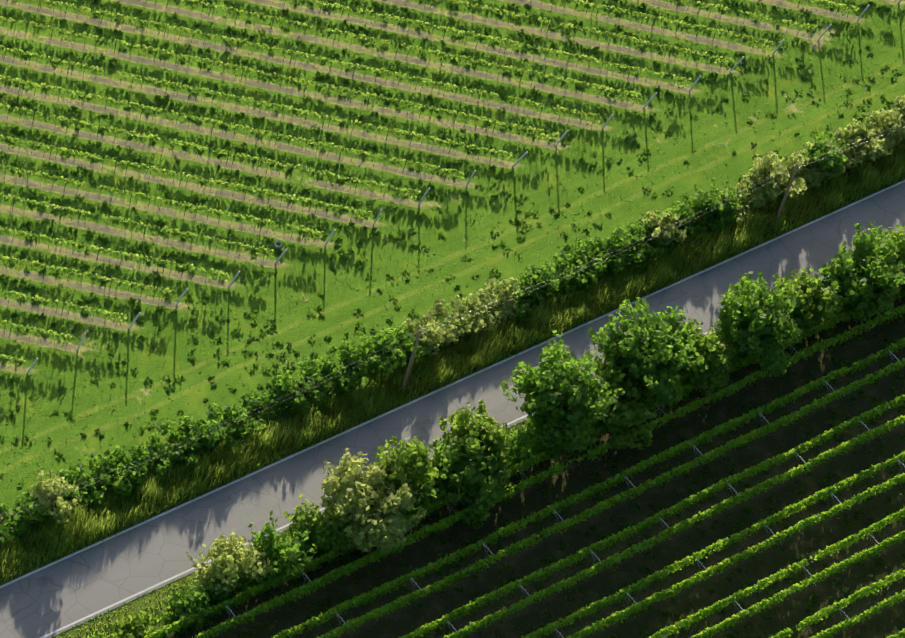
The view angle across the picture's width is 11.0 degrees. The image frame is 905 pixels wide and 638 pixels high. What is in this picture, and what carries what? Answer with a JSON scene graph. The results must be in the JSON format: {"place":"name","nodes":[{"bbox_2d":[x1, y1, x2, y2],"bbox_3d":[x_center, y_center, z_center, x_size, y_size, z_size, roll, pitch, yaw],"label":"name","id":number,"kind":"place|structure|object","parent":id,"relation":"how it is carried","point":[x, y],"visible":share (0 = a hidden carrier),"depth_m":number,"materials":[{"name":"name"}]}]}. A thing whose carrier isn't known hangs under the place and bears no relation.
{"place":"outdoors","nodes":[
{"label":"outdoors","id":0,"kind":"place"},
{"bbox_2d":[0,0,904,637],"bbox_3d":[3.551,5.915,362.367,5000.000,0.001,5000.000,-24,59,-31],"label":"ground","id":1,"kind":"structure","parent":0,"point":[300,278],"depth_m":370.38,"materials":[{"name":"green plant"}]},
{"bbox_2d":[28,469,81,523],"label":"bush","id":2,"kind":"object","parent":1,"relation":"on","point":[47,488],"visible":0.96,"depth_m":343.68,"materials":[{"name":"green plant"}]},
{"bbox_2d":[0,434,177,555],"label":"hedge","id":3,"kind":"object","parent":1,"relation":"on","point":[91,494],"visible":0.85,"depth_m":347.39,"materials":[{"name":"green plant"}]},
{"bbox_2d":[91,633,115,637],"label":"bush","id":4,"kind":"object","parent":1,"relation":"on","point":[112,635],"visible":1,"depth_m":337.69,"materials":[{"name":"green plant"}]},
{"bbox_2d":[111,609,164,637],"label":"bush","id":5,"kind":"object","parent":1,"relation":"on","point":[136,628],"visible":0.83,"depth_m":338.48,"materials":[{"name":"green plant"}]},
{"bbox_2d":[157,588,214,635],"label":"bush","id":6,"kind":"object","parent":1,"relation":"on","point":[174,603],"visible":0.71,"depth_m":340.03,"materials":[{"name":"green plant"}]},
{"bbox_2d":[186,529,271,599],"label":"bush","id":7,"kind":"object","parent":1,"relation":"on","point":[225,555],"visible":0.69,"depth_m":342.11,"materials":[{"name":"green plant"}]},
{"bbox_2d":[274,241,281,248],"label":"well ring","id":8,"kind":"object","parent":1,"relation":"on","point":[277,246],"visible":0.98,"depth_m":368.00,"materials":[{"name":"concrete"}]},
{"bbox_2d":[248,510,316,581],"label":"bush","id":9,"kind":"object","parent":1,"relation":"on","point":[261,540],"visible":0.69,"depth_m":343.44,"materials":[{"name":"green plant"}]},
{"bbox_2d":[154,324,426,467],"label":"hedge","id":10,"kind":"object","parent":1,"relation":"on","point":[395,353],"visible":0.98,"depth_m":356.97,"materials":[{"name":"green plant"}]},
{"bbox_2d":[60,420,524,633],"bbox_3d":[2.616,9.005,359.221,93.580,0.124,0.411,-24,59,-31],"label":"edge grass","id":11,"kind":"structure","parent":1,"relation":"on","point":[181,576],"depth_m":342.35,"materials":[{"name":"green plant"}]},
{"bbox_2d":[54,421,532,637],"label":"verge grass","id":12,"kind":"structure","parent":1,"relation":"on","point":[152,606],"depth_m":341.38,"materials":[{"name":"green plant"}]},
{"bbox_2d":[276,370,314,406],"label":"hedge","id":13,"kind":"object","parent":1,"relation":"on","point":[299,398],"visible":0.85,"depth_m":356.27,"materials":[{"name":"green plant"}]},
{"bbox_2d":[283,494,353,556],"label":"bush","id":14,"kind":"object","parent":1,"relation":"on","point":[312,520],"visible":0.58,"depth_m":346.20,"materials":[{"name":"green plant"}]},
{"bbox_2d":[318,448,426,552],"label":"tree","id":15,"kind":"object","parent":1,"relation":"on","point":[359,498],"visible":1,"depth_m":346.13,"materials":[{"name":"green plant"}]},
{"bbox_2d":[373,435,438,509],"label":"tree","id":16,"kind":"object","parent":1,"relation":"on","point":[414,455],"visible":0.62,"depth_m":348.03,"materials":[{"name":"green plant"}]},
{"bbox_2d":[401,330,421,390],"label":"wooden post","id":17,"kind":"object","parent":1,"relation":"on","point":[411,361],"visible":0.92,"depth_m":358.14,"materials":[{"name":"brown wood"}]},
{"bbox_2d":[0,124,903,519],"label":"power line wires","id":18,"kind":"object","parent":17,"relation":"attached to","point":[436,328],"visible":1,"depth_m":357.22,"materials":[{"name":"grey metal"}]},
{"bbox_2d":[401,318,445,356],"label":"hedge","id":19,"kind":"object","parent":1,"relation":"on","point":[439,330],"visible":0.6,"depth_m":362.32,"materials":[{"name":"green plant"}]},
{"bbox_2d":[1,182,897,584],"bbox_3d":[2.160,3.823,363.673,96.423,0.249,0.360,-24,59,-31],"label":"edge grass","id":20,"kind":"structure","parent":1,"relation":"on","point":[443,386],"depth_m":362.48,"materials":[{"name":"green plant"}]},
{"bbox_2d":[0,0,900,376],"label":"vineyard vines","id":21,"kind":"object","parent":1,"relation":"on","point":[328,144],"visible":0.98,"depth_m":376.29,"materials":[{"name":"green plant"}]},
{"bbox_2d":[0,143,904,584],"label":"verge grass","id":22,"kind":"structure","parent":1,"relation":"on","point":[436,367],"depth_m":362.49,"materials":[{"name":"green plant"}]},
{"bbox_2d":[0,0,904,508],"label":"sward weeds","id":23,"kind":"object","parent":1,"relation":"on","point":[320,308],"visible":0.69,"depth_m":375.26,"materials":[{"name":"green plant"}]},
{"bbox_2d":[0,0,904,490],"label":"sward tufts","id":24,"kind":"object","parent":1,"relation":"on","point":[348,152],"visible":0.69,"depth_m":376.69,"materials":[{"name":"green plant"}]},
{"bbox_2d":[399,436,509,528],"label":"tree","id":25,"kind":"object","parent":1,"relation":"on","point":[479,514],"visible":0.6,"depth_m":351.11,"materials":[{"name":"green plant"}]},
{"bbox_2d":[408,277,520,350],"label":"hedge","id":26,"kind":"object","parent":1,"relation":"on","point":[472,323],"visible":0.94,"depth_m":365.78,"materials":[{"name":"green plant"}]},
{"bbox_2d":[433,399,514,506],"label":"tree","id":27,"kind":"object","parent":1,"relation":"on","point":[464,424],"visible":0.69,"depth_m":352.67,"materials":[{"name":"green plant"}]},
{"bbox_2d":[145,284,904,637],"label":"vineyard vines","id":28,"kind":"object","parent":1,"relation":"on","point":[733,500],"visible":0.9,"depth_m":353.97,"materials":[{"name":"green plant"}]},
{"bbox_2d":[155,298,904,637],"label":"sward weeds","id":29,"kind":"object","parent":1,"relation":"on","point":[561,544],"visible":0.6,"depth_m":357.31,"materials":[{"name":"green plant"}]},
{"bbox_2d":[519,262,559,301],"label":"bush","id":30,"kind":"object","parent":1,"relation":"on","point":[537,276],"visible":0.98,"depth_m":368.46,"materials":[{"name":"green plant"}]},
{"bbox_2d":[179,274,904,618],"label":"understory shrubs","id":31,"kind":"object","parent":1,"relation":"on","point":[523,444],"visible":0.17,"depth_m":347.56,"materials":[{"name":"green plant"}]},
{"bbox_2d":[187,304,904,637],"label":"sward tufts","id":32,"kind":"object","parent":1,"relation":"on","point":[666,523],"visible":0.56,"depth_m":356.46,"materials":[{"name":"green plant"}]},
{"bbox_2d":[500,330,624,461],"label":"tree","id":33,"kind":"object","parent":1,"relation":"on","point":[564,392],"visible":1,"depth_m":353.97,"materials":[{"name":"green plant"}]},
{"bbox_2d":[497,218,668,320],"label":"hedge","id":34,"kind":"object","parent":1,"relation":"on","point":[620,238],"visible":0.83,"depth_m":372.06,"materials":[{"name":"green plant"}]},
{"bbox_2d":[591,354,657,450],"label":"tree","id":35,"kind":"object","parent":1,"relation":"on","point":[621,419],"visible":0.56,"depth_m":358.61,"materials":[{"name":"green plant"}]},
{"bbox_2d":[588,294,705,407],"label":"tree","id":36,"kind":"object","parent":1,"relation":"on","point":[637,348],"visible":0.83,"depth_m":359.86,"materials":[{"name":"green plant"}]},
{"bbox_2d":[641,209,686,246],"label":"bush","id":37,"kind":"object","parent":1,"relation":"on","point":[670,235],"visible":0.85,"depth_m":375.01,"materials":[{"name":"green plant"}]},
{"bbox_2d":[650,188,736,247],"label":"hedge","id":38,"kind":"object","parent":1,"relation":"on","point":[686,209],"visible":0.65,"depth_m":377.41,"materials":[{"name":"green plant"}]},
{"bbox_2d":[674,318,737,395],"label":"tree","id":39,"kind":"object","parent":1,"relation":"on","point":[712,373],"visible":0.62,"depth_m":363.66,"materials":[{"name":"green plant"}]},
{"bbox_2d":[694,177,742,216],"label":"bush","id":40,"kind":"object","parent":1,"relation":"on","point":[711,200],"visible":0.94,"depth_m":378.08,"materials":[{"name":"green plant"}]},
{"bbox_2d":[713,271,802,376],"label":"tree","id":41,"kind":"object","parent":1,"relation":"on","point":[751,317],"visible":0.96,"depth_m":365.34,"materials":[{"name":"green plant"}]},
{"bbox_2d":[749,150,806,199],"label":"bush","id":42,"kind":"object","parent":1,"relation":"on","point":[767,169],"visible":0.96,"depth_m":380.32,"materials":[{"name":"green plant"}]},
{"bbox_2d":[774,164,798,222],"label":"wooden post","id":43,"kind":"object","parent":1,"relation":"on","point":[787,192],"visible":0.75,"depth_m":378.05,"materials":[{"name":"brown wood"}]},
{"bbox_2d":[719,112,891,227],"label":"hedge","id":44,"kind":"object","parent":1,"relation":"on","point":[812,175],"visible":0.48,"depth_m":383.41,"materials":[{"name":"green plant"}]},
{"bbox_2d":[769,265,843,340],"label":"tree","id":45,"kind":"object","parent":1,"relation":"on","point":[825,304],"visible":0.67,"depth_m":369.97,"materials":[{"name":"green plant"}]},
{"bbox_2d":[803,129,846,177],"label":"bush","id":46,"kind":"object","parent":1,"relation":"on","point":[816,149],"visible":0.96,"depth_m":383.78,"materials":[{"name":"green plant"}]},
{"bbox_2d":[819,221,904,322],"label":"tree","id":47,"kind":"object","parent":1,"relation":"on","point":[872,280],"visible":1,"depth_m":372.01,"materials":[{"name":"green plant"}]},
{"bbox_2d":[846,121,891,160],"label":"bush","id":48,"kind":"object","parent":1,"relation":"on","point":[878,146],"visible":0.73,"depth_m":386.08,"materials":[{"name":"green plant"}]},
{"bbox_2d":[866,97,904,149],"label":"hedge","id":49,"kind":"object","parent":1,"relation":"on","point":[886,122],"visible":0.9,"depth_m":388.14,"materials":[{"name":"green plant"}]},
{"bbox_2d":[879,224,904,288],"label":"tree","id":50,"kind":"object","parent":1,"relation":"on","point":[901,245],"visible":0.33,"depth_m":375.28,"materials":[{"name":"green plant"}]},
{"bbox_2d":[893,95,904,121],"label":"bush","id":51,"kind":"object","parent":1,"relation":"on","point":[902,105],"visible":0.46,"depth_m":389.40,"materials":[{"name":"green plant"}]},
{"bbox_2d":[0,179,904,637],"bbox_3d":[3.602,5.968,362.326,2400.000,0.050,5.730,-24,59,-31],"label":"road","id":52,"kind":"structure","parent":0,"point":[90,581],"depth_m":353.17,"materials":[{"name":"grey asphalt"}]},
{"bbox_2d":[40,276,828,637],"bbox_3d":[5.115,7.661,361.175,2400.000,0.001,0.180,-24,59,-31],"label":"road line","id":53,"kind":"object","parent":52,"relation":"on","point":[204,562],"visible":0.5,"depth_m":343.01,"materials":[{"name":"paint"}]},
{"bbox_2d":[0,180,904,587],"bbox_3d":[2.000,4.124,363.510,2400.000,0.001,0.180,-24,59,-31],"label":"road line","id":54,"kind":"object","parent":52,"relation":"on","point":[438,390],"visible":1,"depth_m":360.82,"materials":[{"name":"paint"}]}
]}

